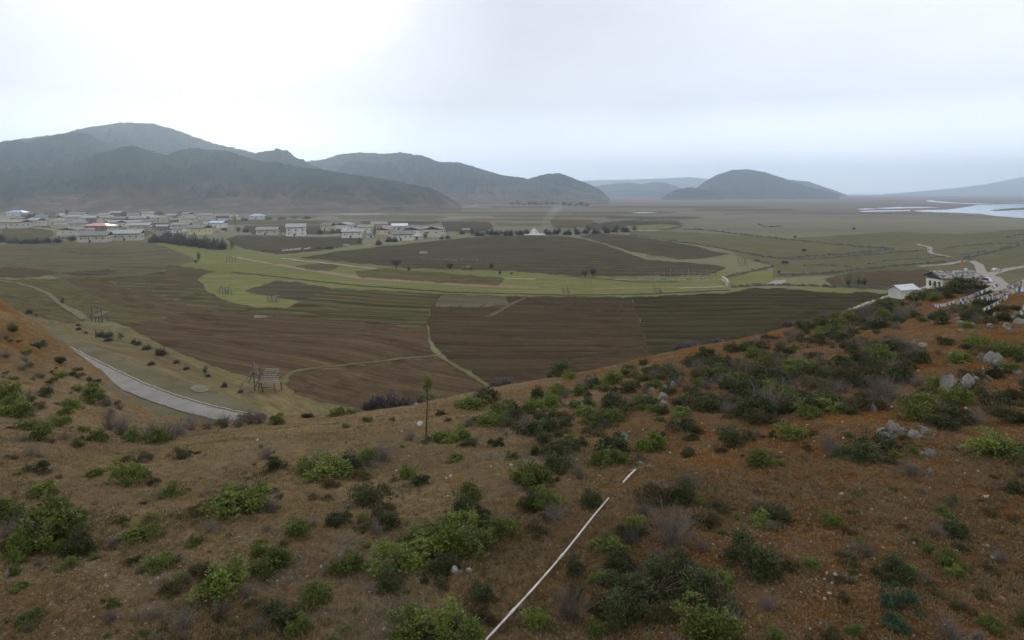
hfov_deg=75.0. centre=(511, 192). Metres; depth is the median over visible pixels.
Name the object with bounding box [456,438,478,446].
dark bush
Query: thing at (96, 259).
bank
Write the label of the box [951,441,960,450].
bare shrub
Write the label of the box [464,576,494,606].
dark bush
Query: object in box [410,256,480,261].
stone wall
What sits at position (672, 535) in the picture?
bare shrub
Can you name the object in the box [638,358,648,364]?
dark bush
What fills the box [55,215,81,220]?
village house
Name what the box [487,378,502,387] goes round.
bare shrub
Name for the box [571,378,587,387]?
bare shrub
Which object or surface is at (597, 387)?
leafy bush
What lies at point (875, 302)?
bare shrub
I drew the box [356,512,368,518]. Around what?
leafy bush
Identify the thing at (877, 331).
olive bush
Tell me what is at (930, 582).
olive bush
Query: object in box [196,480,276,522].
leafy bush
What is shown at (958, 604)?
olive bush
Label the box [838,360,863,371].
dark bush
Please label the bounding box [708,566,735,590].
leafy bush
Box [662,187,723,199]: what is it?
distant hills
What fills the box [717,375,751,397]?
dark bush
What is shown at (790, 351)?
dark bush
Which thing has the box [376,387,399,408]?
bare shrub
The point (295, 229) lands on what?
village house
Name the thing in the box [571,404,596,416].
leafy bush
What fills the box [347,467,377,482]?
olive bush
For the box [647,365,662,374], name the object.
dark bush
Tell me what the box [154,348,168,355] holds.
bank shrub
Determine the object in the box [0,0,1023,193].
sky
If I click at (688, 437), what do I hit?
dark bush
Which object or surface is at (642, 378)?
dark bush
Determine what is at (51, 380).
olive bush
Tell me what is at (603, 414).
leafy bush
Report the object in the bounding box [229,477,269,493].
dark bush
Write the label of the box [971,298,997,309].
dark bush
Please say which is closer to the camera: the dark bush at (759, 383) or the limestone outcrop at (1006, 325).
the dark bush at (759, 383)
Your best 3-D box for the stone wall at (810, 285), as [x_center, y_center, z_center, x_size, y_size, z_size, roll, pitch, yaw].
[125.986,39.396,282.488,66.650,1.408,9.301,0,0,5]
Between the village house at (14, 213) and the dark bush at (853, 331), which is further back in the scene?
the village house at (14, 213)
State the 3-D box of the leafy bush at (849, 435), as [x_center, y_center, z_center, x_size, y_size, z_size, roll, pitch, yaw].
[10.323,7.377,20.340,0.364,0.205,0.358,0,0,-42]
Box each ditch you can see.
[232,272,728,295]
[573,276,677,281]
[601,296,614,314]
[613,297,628,314]
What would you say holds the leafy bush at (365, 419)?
on the hillside
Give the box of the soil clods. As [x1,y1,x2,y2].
[0,319,1023,639]
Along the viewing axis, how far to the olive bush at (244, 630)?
11.12 m
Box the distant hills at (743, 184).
[697,169,838,198]
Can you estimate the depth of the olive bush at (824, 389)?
25.29 m
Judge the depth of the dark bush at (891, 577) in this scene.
11.80 m
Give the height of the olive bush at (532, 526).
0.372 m
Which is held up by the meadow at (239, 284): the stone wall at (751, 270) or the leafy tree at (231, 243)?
the leafy tree at (231, 243)
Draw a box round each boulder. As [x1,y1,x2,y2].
[3,570,8,577]
[449,565,457,573]
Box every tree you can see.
[0,231,9,242]
[5,236,19,242]
[15,237,29,243]
[27,237,42,243]
[40,237,53,242]
[52,235,63,242]
[67,234,76,240]
[147,232,159,242]
[157,233,171,242]
[160,229,173,237]
[165,233,180,243]
[173,233,190,244]
[183,233,200,246]
[194,234,208,247]
[202,237,220,248]
[211,236,229,249]
[229,240,235,249]
[384,236,391,241]
[384,256,401,267]
[552,228,558,234]
[587,267,596,276]
[840,274,847,284]
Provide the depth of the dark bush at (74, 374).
59.80 m
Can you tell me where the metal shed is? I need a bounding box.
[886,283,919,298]
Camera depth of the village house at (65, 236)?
571.04 m
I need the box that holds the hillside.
[0,289,1023,639]
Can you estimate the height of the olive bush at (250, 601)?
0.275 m
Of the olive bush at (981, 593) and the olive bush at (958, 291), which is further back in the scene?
the olive bush at (958, 291)
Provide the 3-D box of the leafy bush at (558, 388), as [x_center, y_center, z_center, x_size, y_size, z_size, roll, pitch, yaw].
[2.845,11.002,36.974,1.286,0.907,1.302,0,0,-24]
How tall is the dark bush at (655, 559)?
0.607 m
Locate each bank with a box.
[3,257,168,262]
[17,311,360,416]
[68,250,174,253]
[85,267,189,276]
[189,384,208,391]
[485,297,525,316]
[768,280,785,283]
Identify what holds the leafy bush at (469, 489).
on the hillside
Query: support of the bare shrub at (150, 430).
on the hillside
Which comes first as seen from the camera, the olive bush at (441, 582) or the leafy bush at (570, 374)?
the olive bush at (441, 582)
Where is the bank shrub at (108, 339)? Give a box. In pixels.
[104,337,113,341]
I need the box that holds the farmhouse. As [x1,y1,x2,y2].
[920,268,985,288]
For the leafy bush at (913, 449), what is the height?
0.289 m
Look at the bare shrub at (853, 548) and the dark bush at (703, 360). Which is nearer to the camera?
the bare shrub at (853, 548)
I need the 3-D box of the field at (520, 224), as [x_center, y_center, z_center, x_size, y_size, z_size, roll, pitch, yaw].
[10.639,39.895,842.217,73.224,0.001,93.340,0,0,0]
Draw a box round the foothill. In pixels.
[0,145,461,213]
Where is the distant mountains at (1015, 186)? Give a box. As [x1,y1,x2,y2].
[883,177,1023,194]
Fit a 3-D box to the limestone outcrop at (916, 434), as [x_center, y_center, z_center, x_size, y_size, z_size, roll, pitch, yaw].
[11.988,7.275,19.829,0.493,0.433,0.295,0,-11,13]
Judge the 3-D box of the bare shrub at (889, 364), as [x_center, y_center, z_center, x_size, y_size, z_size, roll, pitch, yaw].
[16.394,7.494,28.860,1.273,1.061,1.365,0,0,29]
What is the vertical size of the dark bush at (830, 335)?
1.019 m
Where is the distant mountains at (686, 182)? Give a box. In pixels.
[583,177,707,187]
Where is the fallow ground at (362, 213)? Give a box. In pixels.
[346,213,389,214]
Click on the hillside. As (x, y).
(30, 333)
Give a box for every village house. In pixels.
[0,219,33,227]
[7,210,27,215]
[20,213,34,216]
[27,218,46,225]
[35,215,49,219]
[44,211,55,217]
[46,220,66,224]
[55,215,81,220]
[56,227,86,235]
[60,235,71,238]
[67,212,89,217]
[67,221,91,227]
[76,231,112,242]
[83,223,114,229]
[84,216,96,221]
[96,215,113,221]
[97,213,114,215]
[105,220,120,224]
[107,225,121,229]
[108,211,126,215]
[112,216,128,219]
[112,229,145,240]
[117,219,143,226]
[126,213,139,216]
[126,222,153,230]
[127,216,149,219]
[141,211,153,215]
[141,219,154,221]
[145,225,155,230]
[149,215,159,220]
[152,222,169,225]
[155,224,170,230]
[158,217,171,220]
[167,214,177,217]
[167,227,183,232]
[168,218,186,223]
[170,222,191,226]
[180,226,188,230]
[181,212,193,217]
[185,217,196,221]
[187,224,213,234]
[198,213,212,218]
[203,219,216,223]
[208,221,227,227]
[215,214,229,219]
[215,218,227,223]
[229,215,239,219]
[250,214,265,218]
[255,227,279,234]
[285,223,306,235]
[320,223,335,230]
[335,222,354,228]
[341,228,362,237]
[358,224,373,232]
[365,231,376,237]
[370,221,387,228]
[374,227,393,234]
[388,230,414,240]
[391,223,407,229]
[401,226,426,234]
[413,235,423,238]
[423,226,446,236]
[462,228,469,232]
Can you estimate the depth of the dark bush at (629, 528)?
13.81 m
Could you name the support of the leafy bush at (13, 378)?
on the hillside
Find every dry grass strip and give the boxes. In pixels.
[272,264,538,288]
[592,287,676,289]
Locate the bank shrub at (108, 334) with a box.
[100,330,115,337]
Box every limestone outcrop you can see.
[658,392,667,399]
[870,403,877,410]
[876,427,886,435]
[881,431,895,440]
[887,419,897,430]
[897,427,908,434]
[907,430,924,438]
[918,342,927,347]
[921,427,928,434]
[925,448,936,456]
[939,373,956,390]
[958,373,974,388]
[975,353,984,359]
[983,351,1003,362]
[1002,322,1010,328]
[1011,368,1022,373]
[1013,318,1023,323]
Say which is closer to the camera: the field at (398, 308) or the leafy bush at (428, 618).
the leafy bush at (428, 618)
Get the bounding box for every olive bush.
[0,532,20,550]
[3,451,19,459]
[32,400,47,409]
[44,378,57,383]
[45,438,54,442]
[68,436,87,447]
[70,367,82,370]
[116,455,128,462]
[121,449,154,462]
[123,555,142,566]
[144,476,161,486]
[155,574,190,599]
[165,443,194,459]
[176,500,210,519]
[183,556,222,582]
[207,613,228,622]
[230,628,249,637]
[241,590,269,614]
[257,576,270,583]
[266,486,278,493]
[273,493,283,499]
[273,539,289,547]
[306,492,319,500]
[318,490,334,500]
[319,476,341,489]
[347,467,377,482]
[351,524,359,531]
[356,515,373,528]
[375,573,404,590]
[378,501,396,510]
[388,475,398,482]
[417,571,430,583]
[433,575,449,590]
[468,602,499,626]
[475,519,485,527]
[498,545,509,555]
[522,518,552,539]
[538,511,549,521]
[548,475,561,482]
[556,408,575,420]
[561,416,573,426]
[564,577,585,604]
[578,425,606,437]
[584,584,610,620]
[597,385,612,391]
[620,457,638,465]
[622,362,638,368]
[628,372,641,377]
[628,451,649,463]
[631,479,690,508]
[632,597,655,607]
[645,371,666,380]
[645,600,674,625]
[649,449,662,453]
[653,599,677,615]
[669,614,682,622]
[677,392,707,412]
[679,379,702,396]
[684,505,723,529]
[690,369,701,378]
[707,564,731,572]
[709,498,735,513]
[713,444,726,453]
[718,373,746,387]
[720,407,743,418]
[722,560,738,567]
[726,392,741,405]
[730,358,749,371]
[735,359,758,370]
[746,408,787,424]
[748,340,770,345]
[763,351,791,364]
[765,520,784,529]
[774,391,796,412]
[777,558,795,571]
[779,557,800,572]
[800,372,844,390]
[802,443,812,449]
[803,634,814,639]
[804,429,818,435]
[815,382,844,401]
[817,622,841,639]
[819,356,832,365]
[825,358,873,377]
[827,569,859,585]
[834,540,863,569]
[836,591,850,602]
[839,338,859,344]
[840,315,859,322]
[842,524,860,537]
[843,508,859,514]
[846,390,887,410]
[863,338,875,346]
[863,372,886,381]
[872,329,881,333]
[881,455,898,465]
[882,316,895,322]
[882,320,902,325]
[888,486,898,492]
[897,357,920,369]
[897,522,911,531]
[898,434,910,439]
[911,379,943,393]
[923,581,938,587]
[924,584,943,598]
[927,402,959,412]
[933,371,989,389]
[948,306,964,311]
[948,598,978,617]
[950,289,963,293]
[951,540,973,553]
[957,366,990,380]
[966,344,1000,356]
[969,583,994,600]
[976,558,1008,580]
[977,396,1008,416]
[978,505,1000,516]
[982,314,998,323]
[989,473,1000,479]
[1001,379,1023,400]
[1005,514,1020,523]
[1005,584,1022,594]
[1010,352,1023,363]
[1015,396,1023,407]
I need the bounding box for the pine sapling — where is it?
[413,367,439,436]
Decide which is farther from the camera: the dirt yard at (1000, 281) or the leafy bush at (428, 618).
the dirt yard at (1000, 281)
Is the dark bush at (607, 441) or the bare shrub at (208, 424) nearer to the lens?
the dark bush at (607, 441)
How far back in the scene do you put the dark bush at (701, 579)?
11.29 m
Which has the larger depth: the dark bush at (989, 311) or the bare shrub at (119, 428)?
the dark bush at (989, 311)
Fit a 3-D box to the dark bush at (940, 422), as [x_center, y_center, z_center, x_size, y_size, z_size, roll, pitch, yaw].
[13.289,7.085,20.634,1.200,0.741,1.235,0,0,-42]
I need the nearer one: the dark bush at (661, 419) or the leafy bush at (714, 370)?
the dark bush at (661, 419)
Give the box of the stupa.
[524,228,545,234]
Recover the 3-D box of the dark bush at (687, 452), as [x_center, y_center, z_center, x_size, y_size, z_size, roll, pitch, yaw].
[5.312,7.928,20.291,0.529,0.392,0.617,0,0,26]
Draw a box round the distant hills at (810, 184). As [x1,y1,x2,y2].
[790,180,845,196]
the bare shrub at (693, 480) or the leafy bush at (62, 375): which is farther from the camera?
the leafy bush at (62, 375)
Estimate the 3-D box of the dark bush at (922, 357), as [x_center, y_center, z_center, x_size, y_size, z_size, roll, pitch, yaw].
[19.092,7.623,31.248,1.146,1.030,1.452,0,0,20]
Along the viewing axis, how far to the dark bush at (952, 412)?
21.16 m
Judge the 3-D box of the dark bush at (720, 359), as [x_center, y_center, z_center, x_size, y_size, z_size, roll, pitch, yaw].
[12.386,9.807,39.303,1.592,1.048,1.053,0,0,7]
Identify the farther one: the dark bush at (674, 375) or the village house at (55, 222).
the village house at (55, 222)
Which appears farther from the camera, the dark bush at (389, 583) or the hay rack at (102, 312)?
the hay rack at (102, 312)
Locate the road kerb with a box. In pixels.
[70,346,266,417]
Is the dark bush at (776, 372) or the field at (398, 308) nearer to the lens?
the dark bush at (776, 372)
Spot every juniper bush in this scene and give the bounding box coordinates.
[877,580,927,618]
[881,611,912,636]
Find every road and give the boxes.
[73,349,254,419]
[917,244,951,256]
[920,260,1011,290]
[983,266,1023,275]
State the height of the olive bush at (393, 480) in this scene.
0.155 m
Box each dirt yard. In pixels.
[980,273,1023,290]
[983,275,1008,290]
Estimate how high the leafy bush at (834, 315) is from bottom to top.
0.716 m
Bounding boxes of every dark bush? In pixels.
[20,460,50,474]
[29,339,48,348]
[36,382,53,397]
[54,356,66,363]
[59,524,97,558]
[68,371,86,377]
[92,378,101,382]
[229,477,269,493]
[241,497,269,512]
[260,457,289,474]
[261,596,306,635]
[300,412,313,417]
[324,508,353,528]
[339,449,365,471]
[347,479,394,508]
[370,503,400,532]
[373,562,411,595]
[410,470,430,485]
[425,548,464,581]
[435,409,447,414]
[451,495,484,517]
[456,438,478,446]
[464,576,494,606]
[469,387,501,402]
[479,507,495,528]
[487,436,504,446]
[498,416,517,427]
[504,400,520,409]
[508,405,528,421]
[509,420,540,436]
[516,486,543,514]
[521,403,535,414]
[529,383,545,399]
[529,443,540,455]
[531,409,556,420]
[533,409,546,416]
[534,426,553,445]
[536,433,575,460]
[540,414,571,433]
[543,449,575,475]
[547,358,573,376]
[550,428,564,437]
[560,433,580,451]
[565,554,588,580]
[575,486,603,509]
[578,435,592,446]
[582,395,599,406]
[583,374,599,388]
[583,412,594,420]
[592,434,616,451]
[597,585,659,637]
[599,389,626,409]
[599,545,641,572]
[599,568,622,587]
[605,564,686,618]
[609,384,617,391]
[611,428,632,452]
[611,518,652,540]
[613,404,631,415]
[616,380,639,393]
[624,393,660,409]
[630,380,640,386]
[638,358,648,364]
[638,373,651,381]
[639,378,660,389]
[640,366,653,373]
[641,551,688,588]
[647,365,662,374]
[649,403,669,414]
[653,415,666,421]
[657,385,678,394]
[662,540,714,602]
[663,413,700,431]
[664,368,684,382]
[667,397,685,406]
[667,475,696,506]
[677,354,698,366]
[679,447,696,457]
[681,433,699,440]
[686,349,710,362]
[687,565,747,620]
[689,424,705,434]
[691,389,710,398]
[691,392,727,412]
[695,358,711,367]
[699,346,715,355]
[699,368,715,381]
[700,354,715,367]
[707,351,733,365]
[714,424,758,448]
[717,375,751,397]
[719,539,747,562]
[722,341,738,352]
[730,522,785,586]
[731,390,782,416]
[738,373,767,392]
[738,408,776,423]
[741,386,763,396]
[746,361,770,379]
[751,496,794,522]
[752,344,762,350]
[754,349,774,360]
[762,366,798,383]
[767,430,775,437]
[773,343,787,352]
[776,403,793,413]
[782,347,796,353]
[788,365,818,378]
[789,391,823,413]
[792,330,820,343]
[793,317,814,330]
[794,388,814,397]
[801,360,827,370]
[803,351,816,359]
[807,333,824,339]
[808,321,819,328]
[813,387,850,406]
[814,368,831,378]
[816,340,833,346]
[817,316,833,327]
[821,325,841,339]
[823,352,860,371]
[825,371,843,379]
[834,330,854,342]
[835,398,862,414]
[836,437,885,466]
[837,370,874,387]
[838,342,858,352]
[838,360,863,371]
[846,425,908,457]
[847,327,863,333]
[847,347,858,354]
[849,349,863,361]
[853,388,870,397]
[855,316,866,325]
[856,313,875,319]
[856,354,880,369]
[858,325,870,330]
[862,365,879,376]
[864,343,889,357]
[866,315,887,329]
[868,564,901,586]
[872,356,914,383]
[876,336,904,352]
[878,548,918,586]
[879,301,892,308]
[884,303,895,309]
[890,314,905,322]
[893,351,912,362]
[899,301,909,306]
[900,342,912,350]
[906,345,931,363]
[908,309,923,316]
[920,407,968,431]
[921,281,954,295]
[926,313,950,324]
[929,399,975,426]
[933,308,953,316]
[936,339,954,345]
[938,514,971,540]
[939,337,954,342]
[943,291,956,297]
[946,271,977,291]
[957,303,971,309]
[958,304,990,317]
[958,341,977,349]
[959,307,978,321]
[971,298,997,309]
[972,278,990,291]
[975,386,1014,406]
[978,305,995,316]
[983,363,1004,378]
[989,405,1023,423]
[994,307,1012,321]
[995,304,1010,311]
[1003,476,1023,494]
[1008,305,1020,309]
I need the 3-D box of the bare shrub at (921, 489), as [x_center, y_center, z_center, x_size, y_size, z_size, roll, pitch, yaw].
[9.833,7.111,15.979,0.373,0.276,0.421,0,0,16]
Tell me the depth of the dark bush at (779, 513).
14.41 m
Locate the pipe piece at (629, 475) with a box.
[623,469,635,482]
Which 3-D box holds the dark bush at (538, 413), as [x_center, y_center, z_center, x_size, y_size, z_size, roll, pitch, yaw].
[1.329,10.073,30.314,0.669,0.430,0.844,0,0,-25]
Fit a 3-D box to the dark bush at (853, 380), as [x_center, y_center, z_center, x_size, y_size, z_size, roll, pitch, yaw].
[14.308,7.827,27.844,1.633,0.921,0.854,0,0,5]
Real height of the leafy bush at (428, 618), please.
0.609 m
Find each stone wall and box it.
[29,226,56,230]
[212,230,225,232]
[282,248,300,250]
[305,233,341,236]
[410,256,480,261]
[590,219,682,229]
[613,278,717,279]
[618,229,658,230]
[629,234,787,258]
[684,228,887,248]
[722,276,729,286]
[724,259,773,277]
[731,283,887,288]
[734,212,972,215]
[758,223,783,226]
[779,257,964,275]
[786,249,929,259]
[788,248,893,257]
[803,264,852,266]
[841,295,888,313]
[868,256,944,263]
[943,242,1020,249]
[960,250,986,254]
[964,243,1023,258]
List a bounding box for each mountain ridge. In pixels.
[0,132,115,171]
[2,122,253,155]
[243,148,320,168]
[305,152,607,204]
[336,161,418,185]
[526,173,608,201]
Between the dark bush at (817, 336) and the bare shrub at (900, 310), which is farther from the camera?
the bare shrub at (900, 310)
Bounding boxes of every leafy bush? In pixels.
[0,380,26,398]
[0,392,24,406]
[0,395,39,418]
[0,493,31,524]
[0,520,66,560]
[2,558,21,577]
[4,548,28,564]
[6,579,31,593]
[7,323,18,331]
[7,375,19,379]
[10,602,47,632]
[11,470,23,475]
[12,417,43,430]
[13,486,91,555]
[19,348,33,355]
[22,477,56,497]
[26,396,37,401]
[26,418,57,440]
[44,413,73,426]
[49,537,67,553]
[52,370,68,377]
[54,405,74,415]
[54,555,81,572]
[61,396,84,409]
[71,383,83,391]
[77,426,90,432]
[81,384,109,403]
[82,465,105,478]
[84,380,99,387]
[85,428,109,442]
[86,552,100,561]
[101,455,151,487]
[104,596,122,607]
[104,631,110,639]
[112,514,129,524]
[116,521,166,544]
[120,424,146,442]
[132,627,149,639]
[137,551,177,574]
[145,425,170,444]
[145,512,157,521]
[158,479,187,498]
[169,571,187,583]
[183,533,207,549]
[185,551,250,605]
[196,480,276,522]
[212,417,227,425]
[222,482,244,490]
[228,618,238,626]
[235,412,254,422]
[247,541,296,579]
[249,545,268,558]
[251,537,268,555]
[268,413,285,424]
[280,515,312,540]
[283,610,315,639]
[287,456,328,477]
[296,577,337,612]
[297,450,356,484]
[324,565,334,575]
[326,405,345,416]
[328,633,340,639]
[329,548,369,576]
[340,623,350,634]
[341,422,350,427]
[345,407,356,414]
[352,603,363,610]
[356,444,378,465]
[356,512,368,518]
[360,537,429,578]
[361,415,373,421]
[361,541,371,549]
[382,597,432,639]
[395,522,422,543]
[396,462,419,480]
[396,529,452,563]
[407,596,477,639]
[412,512,475,557]
[427,426,461,443]
[434,605,491,639]
[440,503,480,532]
[445,452,464,463]
[446,423,471,440]
[446,523,495,559]
[450,544,462,558]
[451,472,482,502]
[453,393,491,409]
[461,507,473,519]
[465,415,478,424]
[473,409,504,427]
[477,513,486,523]
[481,511,523,548]
[483,522,495,535]
[487,398,516,421]
[503,450,520,460]
[507,457,534,484]
[516,396,545,410]
[519,458,557,490]
[519,606,552,631]
[533,484,567,510]
[540,390,564,408]
[545,381,567,393]
[549,406,559,415]
[553,383,570,395]
[561,369,577,378]
[562,431,574,440]
[566,399,580,408]
[569,384,588,396]
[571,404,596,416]
[578,406,620,430]
[583,438,630,469]
[584,533,631,554]
[584,615,608,638]
[586,568,605,584]
[593,384,603,389]
[596,369,627,384]
[597,378,611,386]
[597,531,611,541]
[598,406,627,421]
[620,365,638,377]
[623,514,647,526]
[633,426,668,453]
[634,403,647,410]
[645,403,659,410]
[653,610,668,622]
[658,362,678,371]
[669,405,691,417]
[670,590,747,639]
[677,392,688,399]
[689,377,708,387]
[689,493,707,506]
[704,362,736,381]
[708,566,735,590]
[717,528,726,534]
[717,567,734,583]
[718,370,752,385]
[736,340,749,351]
[742,344,763,360]
[744,440,774,469]
[747,506,779,531]
[756,355,773,365]
[756,377,802,403]
[764,625,785,639]
[773,419,809,441]
[774,459,787,465]
[777,384,800,394]
[778,356,808,377]
[789,343,800,349]
[792,399,823,419]
[798,555,821,572]
[804,359,834,374]
[812,323,835,335]
[816,395,843,413]
[818,507,845,526]
[829,311,839,317]
[831,446,853,458]
[834,317,848,324]
[840,309,856,319]
[842,624,866,636]
[843,322,855,329]
[843,431,855,437]
[848,567,857,575]
[851,535,865,544]
[852,487,863,498]
[862,339,899,365]
[872,296,890,303]
[875,308,888,314]
[876,298,888,304]
[882,610,905,622]
[887,448,904,458]
[892,394,935,421]
[904,293,920,301]
[904,562,921,577]
[905,388,945,406]
[907,445,919,455]
[908,535,919,542]
[916,315,927,321]
[916,540,937,553]
[923,294,940,301]
[923,374,941,388]
[925,292,938,298]
[928,292,942,299]
[928,501,954,518]
[930,545,962,569]
[938,382,978,405]
[942,564,970,581]
[943,493,960,503]
[944,348,972,362]
[957,425,1023,459]
[958,318,979,328]
[958,330,993,347]
[961,562,968,568]
[970,610,1015,639]
[971,384,989,396]
[979,336,990,342]
[989,339,1023,357]
[994,359,1021,371]
[1007,606,1023,624]
[1012,439,1023,452]
[1014,312,1023,318]
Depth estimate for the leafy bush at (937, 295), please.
56.95 m
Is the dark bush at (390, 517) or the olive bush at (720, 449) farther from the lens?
the olive bush at (720, 449)
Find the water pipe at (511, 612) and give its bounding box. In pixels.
[486,497,608,639]
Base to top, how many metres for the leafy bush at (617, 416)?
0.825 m
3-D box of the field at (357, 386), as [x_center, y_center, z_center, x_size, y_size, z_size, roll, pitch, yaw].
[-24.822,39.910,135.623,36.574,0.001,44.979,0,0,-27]
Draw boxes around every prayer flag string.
[933,280,1023,306]
[937,283,999,307]
[982,281,1023,311]
[986,285,1023,299]
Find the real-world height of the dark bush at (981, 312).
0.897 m
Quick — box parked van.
[981,277,992,282]
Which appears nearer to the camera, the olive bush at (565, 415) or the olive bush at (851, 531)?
the olive bush at (851, 531)
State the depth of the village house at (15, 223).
745.53 m
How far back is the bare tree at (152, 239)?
532.81 m
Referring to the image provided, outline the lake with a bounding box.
[917,204,1023,217]
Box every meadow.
[132,239,774,307]
[619,231,880,257]
[625,224,676,228]
[731,229,1023,277]
[785,287,867,292]
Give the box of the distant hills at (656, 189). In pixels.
[595,182,681,196]
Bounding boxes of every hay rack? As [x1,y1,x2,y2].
[85,306,108,321]
[216,285,231,293]
[236,360,281,394]
[265,293,279,302]
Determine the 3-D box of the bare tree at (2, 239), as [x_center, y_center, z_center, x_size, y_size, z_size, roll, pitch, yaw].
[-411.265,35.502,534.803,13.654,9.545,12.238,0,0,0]
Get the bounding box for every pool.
[861,210,909,211]
[877,207,935,208]
[926,200,982,203]
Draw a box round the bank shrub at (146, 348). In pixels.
[140,344,151,349]
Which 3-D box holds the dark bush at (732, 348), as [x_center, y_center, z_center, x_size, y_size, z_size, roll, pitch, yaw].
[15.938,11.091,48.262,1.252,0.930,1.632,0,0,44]
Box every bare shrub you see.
[0,332,11,339]
[0,346,18,358]
[0,510,29,536]
[13,429,32,441]
[14,436,49,457]
[16,359,30,370]
[18,352,34,361]
[20,619,37,631]
[23,388,38,396]
[27,404,37,416]
[29,557,47,567]
[33,371,49,378]
[57,430,75,440]
[74,504,93,521]
[95,533,120,548]
[97,413,121,430]
[97,605,121,625]
[99,406,118,419]
[103,397,114,405]
[107,416,138,435]
[108,412,136,429]
[114,400,124,409]
[128,609,140,620]
[135,420,162,438]
[137,598,169,620]
[140,419,164,441]
[151,418,186,440]
[152,491,165,499]
[164,605,198,632]
[167,418,196,435]
[170,550,184,561]
[175,409,203,429]
[175,628,191,639]
[197,416,217,429]
[200,514,223,532]
[213,595,236,611]
[214,413,233,427]
[226,414,250,427]
[235,580,254,597]
[238,407,264,423]
[243,610,268,633]
[254,409,269,423]
[255,441,274,459]
[259,493,285,513]
[305,438,335,462]
[309,516,319,525]
[343,499,358,509]
[359,399,371,410]
[362,393,388,410]
[363,439,399,462]
[363,584,376,593]
[364,519,384,534]
[366,460,383,468]
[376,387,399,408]
[391,393,411,406]
[400,425,419,440]
[411,397,425,403]
[448,618,469,639]
[459,418,476,427]
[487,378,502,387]
[498,376,516,385]
[501,509,518,523]
[502,410,517,420]
[516,412,531,423]
[541,499,566,521]
[549,581,600,623]
[556,388,573,397]
[564,452,585,468]
[568,464,587,478]
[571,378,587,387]
[595,417,613,428]
[621,525,641,546]
[633,500,657,517]
[639,496,704,550]
[640,386,651,393]
[641,476,667,498]
[661,360,676,371]
[663,462,710,488]
[668,376,688,386]
[673,343,685,349]
[675,365,688,375]
[680,590,695,604]
[681,340,701,347]
[687,359,704,371]
[691,534,712,552]
[694,360,720,376]
[699,376,720,388]
[707,338,723,343]
[711,373,723,382]
[712,368,731,381]
[715,400,730,412]
[718,400,733,413]
[718,600,747,621]
[722,352,746,368]
[730,358,761,373]
[746,494,764,506]
[747,380,793,409]
[749,335,766,344]
[754,429,764,436]
[755,586,780,609]
[760,519,781,530]
[767,351,794,368]
[774,375,800,389]
[780,329,795,342]
[781,320,794,326]
[783,378,810,389]
[789,327,801,336]
[792,351,807,360]
[794,370,808,383]
[811,376,844,394]
[812,350,829,361]
[813,427,844,448]
[817,309,838,318]
[821,439,845,458]
[824,375,852,392]
[825,340,838,348]
[845,336,873,349]
[845,539,861,551]
[850,305,868,314]
[853,533,881,559]
[854,339,874,354]
[854,368,901,400]
[855,309,874,317]
[859,300,875,311]
[863,373,914,399]
[866,298,881,306]
[878,355,907,376]
[878,394,894,407]
[879,331,908,340]
[884,320,904,328]
[887,455,928,476]
[893,306,910,313]
[895,337,927,358]
[897,309,910,318]
[902,300,921,313]
[906,371,926,385]
[916,485,929,493]
[918,571,933,582]
[926,606,981,639]
[927,524,947,536]
[934,347,944,353]
[940,494,960,508]
[950,306,960,312]
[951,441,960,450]
[964,402,993,423]
[968,311,980,323]
[969,626,990,639]
[987,548,1009,562]
[995,481,1005,488]
[1012,373,1023,382]
[1014,468,1023,476]
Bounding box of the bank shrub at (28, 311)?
[24,308,33,313]
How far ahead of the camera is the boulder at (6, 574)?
12.66 m
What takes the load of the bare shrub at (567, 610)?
on the hillside
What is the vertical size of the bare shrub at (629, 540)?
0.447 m
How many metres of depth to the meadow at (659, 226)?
784.63 m
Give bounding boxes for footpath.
[0,280,84,318]
[65,307,90,319]
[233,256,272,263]
[281,355,438,383]
[282,258,531,278]
[437,355,489,387]
[614,279,721,279]
[677,286,727,287]
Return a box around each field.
[0,241,197,277]
[0,267,55,277]
[0,278,163,325]
[1,225,53,242]
[62,277,254,319]
[65,269,117,275]
[96,228,152,237]
[99,271,439,328]
[129,313,435,378]
[163,265,216,287]
[227,235,362,253]
[228,220,331,224]
[243,225,340,233]
[246,280,329,300]
[265,215,319,217]
[286,357,484,410]
[296,263,339,270]
[301,235,725,276]
[332,215,446,219]
[355,268,503,285]
[360,221,439,224]
[408,212,457,213]
[427,294,648,384]
[435,294,508,306]
[441,221,492,231]
[456,211,567,214]
[460,208,496,209]
[464,218,574,220]
[487,206,558,207]
[487,215,617,217]
[494,223,548,225]
[551,219,594,227]
[567,211,677,213]
[577,206,757,207]
[580,233,730,258]
[587,221,680,230]
[605,216,702,218]
[630,288,905,354]
[693,209,796,210]
[825,269,929,289]
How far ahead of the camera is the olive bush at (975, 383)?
25.23 m
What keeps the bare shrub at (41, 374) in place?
on the hillside
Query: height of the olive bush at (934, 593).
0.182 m
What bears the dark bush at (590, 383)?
on the hillside
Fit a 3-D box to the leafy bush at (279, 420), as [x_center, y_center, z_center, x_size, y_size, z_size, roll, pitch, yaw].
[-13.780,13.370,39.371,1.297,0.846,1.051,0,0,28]
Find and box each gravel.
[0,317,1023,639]
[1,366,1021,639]
[43,326,261,420]
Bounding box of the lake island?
[990,208,1023,210]
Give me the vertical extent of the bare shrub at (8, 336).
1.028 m
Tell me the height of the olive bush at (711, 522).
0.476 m

